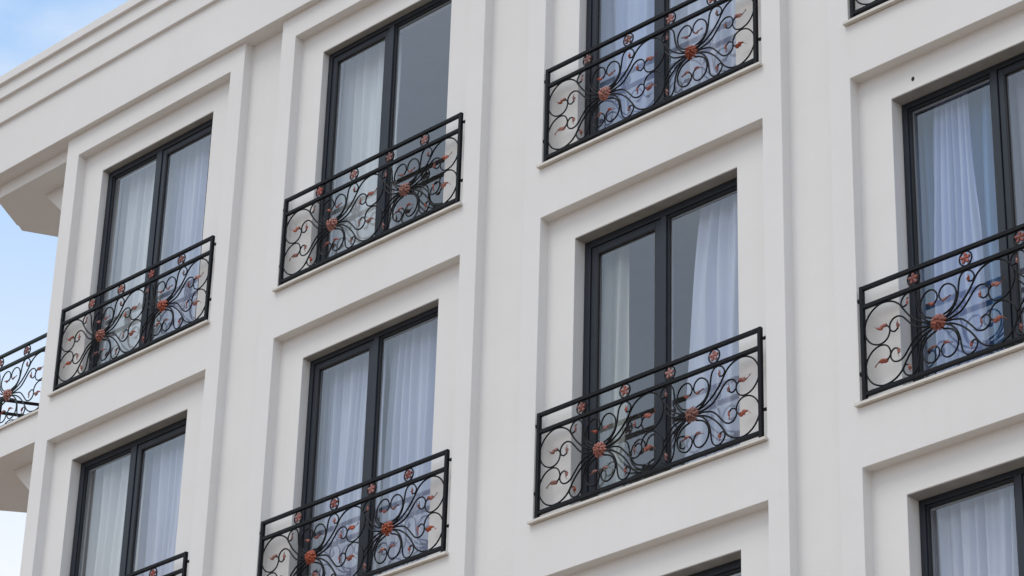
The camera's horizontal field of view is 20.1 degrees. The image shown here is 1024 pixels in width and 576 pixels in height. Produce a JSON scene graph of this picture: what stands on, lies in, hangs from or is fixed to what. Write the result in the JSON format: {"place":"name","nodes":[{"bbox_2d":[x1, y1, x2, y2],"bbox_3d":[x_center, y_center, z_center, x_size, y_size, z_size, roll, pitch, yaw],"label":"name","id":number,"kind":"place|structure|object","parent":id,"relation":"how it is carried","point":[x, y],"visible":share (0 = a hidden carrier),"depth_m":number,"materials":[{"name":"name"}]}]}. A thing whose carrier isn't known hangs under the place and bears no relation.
{"place":"outdoors","nodes":[
{"label":"outdoors","id":0,"kind":"place"},
{"bbox_2d":[0,0,128,575],"label":"sky","id":1,"kind":"structure","parent":0,"point":[28,28],"materials":[{"name":"blue"}]},
{"bbox_2d":[0,0,1023,575],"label":"apartment building","id":2,"kind":"structure","parent":0,"point":[798,138],"depth_m":22.52,"materials":[{"name":"paint"}]},
{"bbox_2d":[0,398,38,423],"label":"balcony railing","id":3,"kind":"object","parent":2,"relation":"on","point":[25,403],"visible":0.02,"depth_m":28.60,"materials":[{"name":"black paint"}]},
{"bbox_2d":[0,333,46,425],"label":"balcony railing","id":4,"kind":"object","parent":2,"relation":"on","point":[7,394],"visible":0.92,"depth_m":27.35,"materials":[{"name":"black metal"}]},
{"bbox_2d":[84,451,147,575],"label":"curtain","id":5,"kind":"object","parent":2,"relation":"hanging from","point":[106,525],"visible":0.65,"depth_m":25.79,"materials":[{"name":"white fabric"}]},
{"bbox_2d":[69,409,187,575],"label":"window","id":6,"kind":"structure","parent":2,"relation":"in","point":[136,444],"depth_m":25.48,"materials":[{"name":"metal"}]},
{"bbox_2d":[47,112,212,396],"bbox_3d":[-3.315,-0.337,26.369,2.271,2.318,0.286,-23,-37,39],"label":"window","id":7,"kind":"structure","parent":2,"relation":"in","point":[161,152],"depth_m":26.71,"materials":[{"name":"metal"}]},
{"bbox_2d":[53,235,215,390],"bbox_3d":[-3.413,0.248,25.961,2.239,0.858,0.093,-23,-37,39],"label":"balcony railing","id":8,"kind":"object","parent":2,"relation":"on","point":[162,305],"visible":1,"depth_m":25.95,"materials":[{"name":"black metal"}]},
{"bbox_2d":[106,155,174,366],"bbox_3d":[-3.513,-0.133,26.932,1.000,2.410,0.131,-23,-37,39],"label":"curtain","id":9,"kind":"object","parent":2,"relation":"hanging from","point":[133,240],"visible":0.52,"depth_m":27.03,"materials":[{"name":"white fabric"}]},
{"bbox_2d":[124,551,188,575],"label":"balcony railing","id":10,"kind":"object","parent":2,"relation":"on","point":[183,569],"visible":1,"depth_m":24.20,"materials":[{"name":"black metal"}]},
{"bbox_2d":[137,435,184,575],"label":"curtain","id":11,"kind":"object","parent":2,"relation":"hanging from","point":[159,517],"visible":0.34,"depth_m":25.27,"materials":[{"name":"white fabric"}]},
{"bbox_2d":[158,136,210,337],"bbox_3d":[-2.821,-0.427,26.328,0.930,2.410,0.131,-23,-37,39],"label":"curtain","id":12,"kind":"object","parent":2,"relation":"hanging from","point":[187,202],"visible":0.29,"depth_m":26.59,"materials":[{"name":"white fabric"}]},
{"bbox_2d":[313,342,387,575],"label":"curtain","id":13,"kind":"object","parent":2,"relation":"hanging from","point":[343,436],"visible":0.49,"depth_m":23.65,"materials":[{"name":"white fabric"}]},
{"bbox_2d":[257,449,451,575],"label":"balcony railing","id":14,"kind":"object","parent":2,"relation":"on","point":[311,556],"visible":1,"depth_m":22.49,"materials":[{"name":"black metal"}]},
{"bbox_2d":[272,0,462,292],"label":"window","id":15,"kind":"structure","parent":2,"relation":"in","point":[388,30],"depth_m":24.77,"materials":[{"name":"metal"}]},
{"bbox_2d":[333,34,402,258],"bbox_3d":[-1.288,-1.093,24.961,0.900,2.410,0.124,-23,-37,39],"label":"curtain","id":16,"kind":"object","parent":2,"relation":"hanging from","point":[359,133],"visible":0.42,"depth_m":25.08,"materials":[{"name":"white fabric"}]},
{"bbox_2d":[278,112,464,285],"bbox_3d":[-1.192,-0.714,23.986,2.239,0.858,0.093,-23,-37,39],"label":"balcony railing","id":17,"kind":"object","parent":2,"relation":"on","point":[333,223],"visible":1,"depth_m":23.97,"materials":[{"name":"black metal"}]},
{"bbox_2d":[296,299,448,575],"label":"window","id":18,"kind":"structure","parent":2,"relation":"in","point":[371,341],"depth_m":23.43,"materials":[{"name":"metal"}]},
{"bbox_2d":[380,320,437,573],"bbox_3d":[-0.701,1.266,22.960,0.950,2.410,0.147,-23,-37,39],"label":"curtain","id":19,"kind":"object","parent":2,"relation":"hanging from","point":[410,416],"visible":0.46,"depth_m":23.16,"materials":[{"name":"white fabric"}]},
{"bbox_2d":[599,246,628,494],"bbox_3d":[0.739,0.642,21.681,0.290,2.410,0.096,-23,-37,39],"label":"curtain","id":20,"kind":"object","parent":2,"relation":"hanging from","point":[615,330],"visible":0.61,"depth_m":21.76,"materials":[{"name":"beige fabric"}]},
{"bbox_2d":[600,0,673,135],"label":"curtain","id":21,"kind":"object","parent":2,"relation":"hanging from","point":[619,16],"visible":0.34,"depth_m":22.84,"materials":[{"name":"white fabric"}]},
{"bbox_2d":[527,168,767,524],"bbox_3d":[1.058,0.402,21.042,2.271,2.318,0.321,-23,-37,39],"label":"window","id":22,"kind":"structure","parent":2,"relation":"in","point":[657,219],"depth_m":21.42,"materials":[{"name":"metal"}]},
{"bbox_2d":[536,0,761,168],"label":"window","id":23,"kind":"structure","parent":2,"relation":"in","point":[593,14],"depth_m":22.33,"materials":[{"name":"metal"}]},
{"bbox_2d":[533,326,766,518],"bbox_3d":[0.948,0.982,20.623,2.239,0.858,0.093,-23,-37,39],"label":"balcony railing","id":24,"kind":"object","parent":2,"relation":"on","point":[691,414],"visible":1,"depth_m":20.61,"materials":[{"name":"black metal"}]},
{"bbox_2d":[543,0,760,161],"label":"balcony railing","id":25,"kind":"object","parent":2,"relation":"on","point":[689,52],"visible":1,"depth_m":22.06,"materials":[{"name":"black metal"}]},
{"bbox_2d":[663,550,740,575],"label":"window","id":26,"kind":"structure","parent":2,"relation":"in","point":[729,564],"depth_m":19.89,"materials":[{"name":"metal"}]},
{"bbox_2d":[673,0,735,99],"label":"curtain","id":27,"kind":"object","parent":2,"relation":"hanging from","point":[723,36],"visible":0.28,"depth_m":22.24,"materials":[{"name":"white fabric"}]},
{"bbox_2d":[685,193,739,463],"bbox_3d":[1.570,0.278,20.934,0.880,2.410,0.121,-23,-37,39],"label":"curtain","id":28,"kind":"object","parent":2,"relation":"hanging from","point":[715,314],"visible":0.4,"depth_m":21.09,"materials":[{"name":"white fabric"}]},
{"bbox_2d":[849,0,888,18],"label":"balcony railing","id":29,"kind":"object","parent":2,"relation":"attached to","point":[866,7],"visible":1,"depth_m":20.54,"materials":[{"name":"black metal"}]},
{"bbox_2d":[842,0,902,26],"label":"window","id":30,"kind":"structure","parent":2,"relation":"in","point":[889,3],"depth_m":20.45,"materials":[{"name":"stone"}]},
{"bbox_2d":[854,41,1023,407],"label":"window","id":31,"kind":"structure","parent":2,"relation":"in","point":[996,69],"depth_m":19.54,"materials":[{"name":"metal"}]},
{"bbox_2d":[857,223,1023,400],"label":"balcony railing","id":32,"kind":"object","parent":2,"relation":"on","point":[938,321],"visible":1,"depth_m":18.98,"materials":[{"name":"black metal"}]},
{"bbox_2d":[915,82,1004,377],"bbox_3d":[3.089,-0.315,19.709,0.155,2.410,1.047,24,-35,-36],"label":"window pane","id":33,"kind":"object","parent":2,"relation":"hanging from","point":[979,102],"visible":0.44,"depth_m":19.87,"materials":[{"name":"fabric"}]},
{"bbox_2d":[933,92,990,373],"bbox_3d":[3.014,-0.358,19.632,0.430,2.410,0.105,-23,-37,39],"label":"curtain","id":34,"kind":"object","parent":2,"relation":"hanging from","point":[957,223],"visible":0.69,"depth_m":19.68,"materials":[{"name":"white fabric"}]},
{"bbox_2d":[907,457,1023,575],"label":"window","id":35,"kind":"structure","parent":2,"relation":"in","point":[1010,473],"depth_m":18.57,"materials":[{"name":"metal"}]},
{"bbox_2d":[933,485,1018,575],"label":"curtain","id":36,"kind":"object","parent":2,"relation":"hanging from","point":[976,536],"visible":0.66,"depth_m":18.60,"materials":[{"name":"white fabric"}]},
{"bbox_2d":[1009,72,1023,313],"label":"curtain","id":37,"kind":"object","parent":2,"relation":"hanging from","point":[1016,83],"visible":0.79,"depth_m":19.57,"materials":[{"name":"beige fabric"}]}
]}

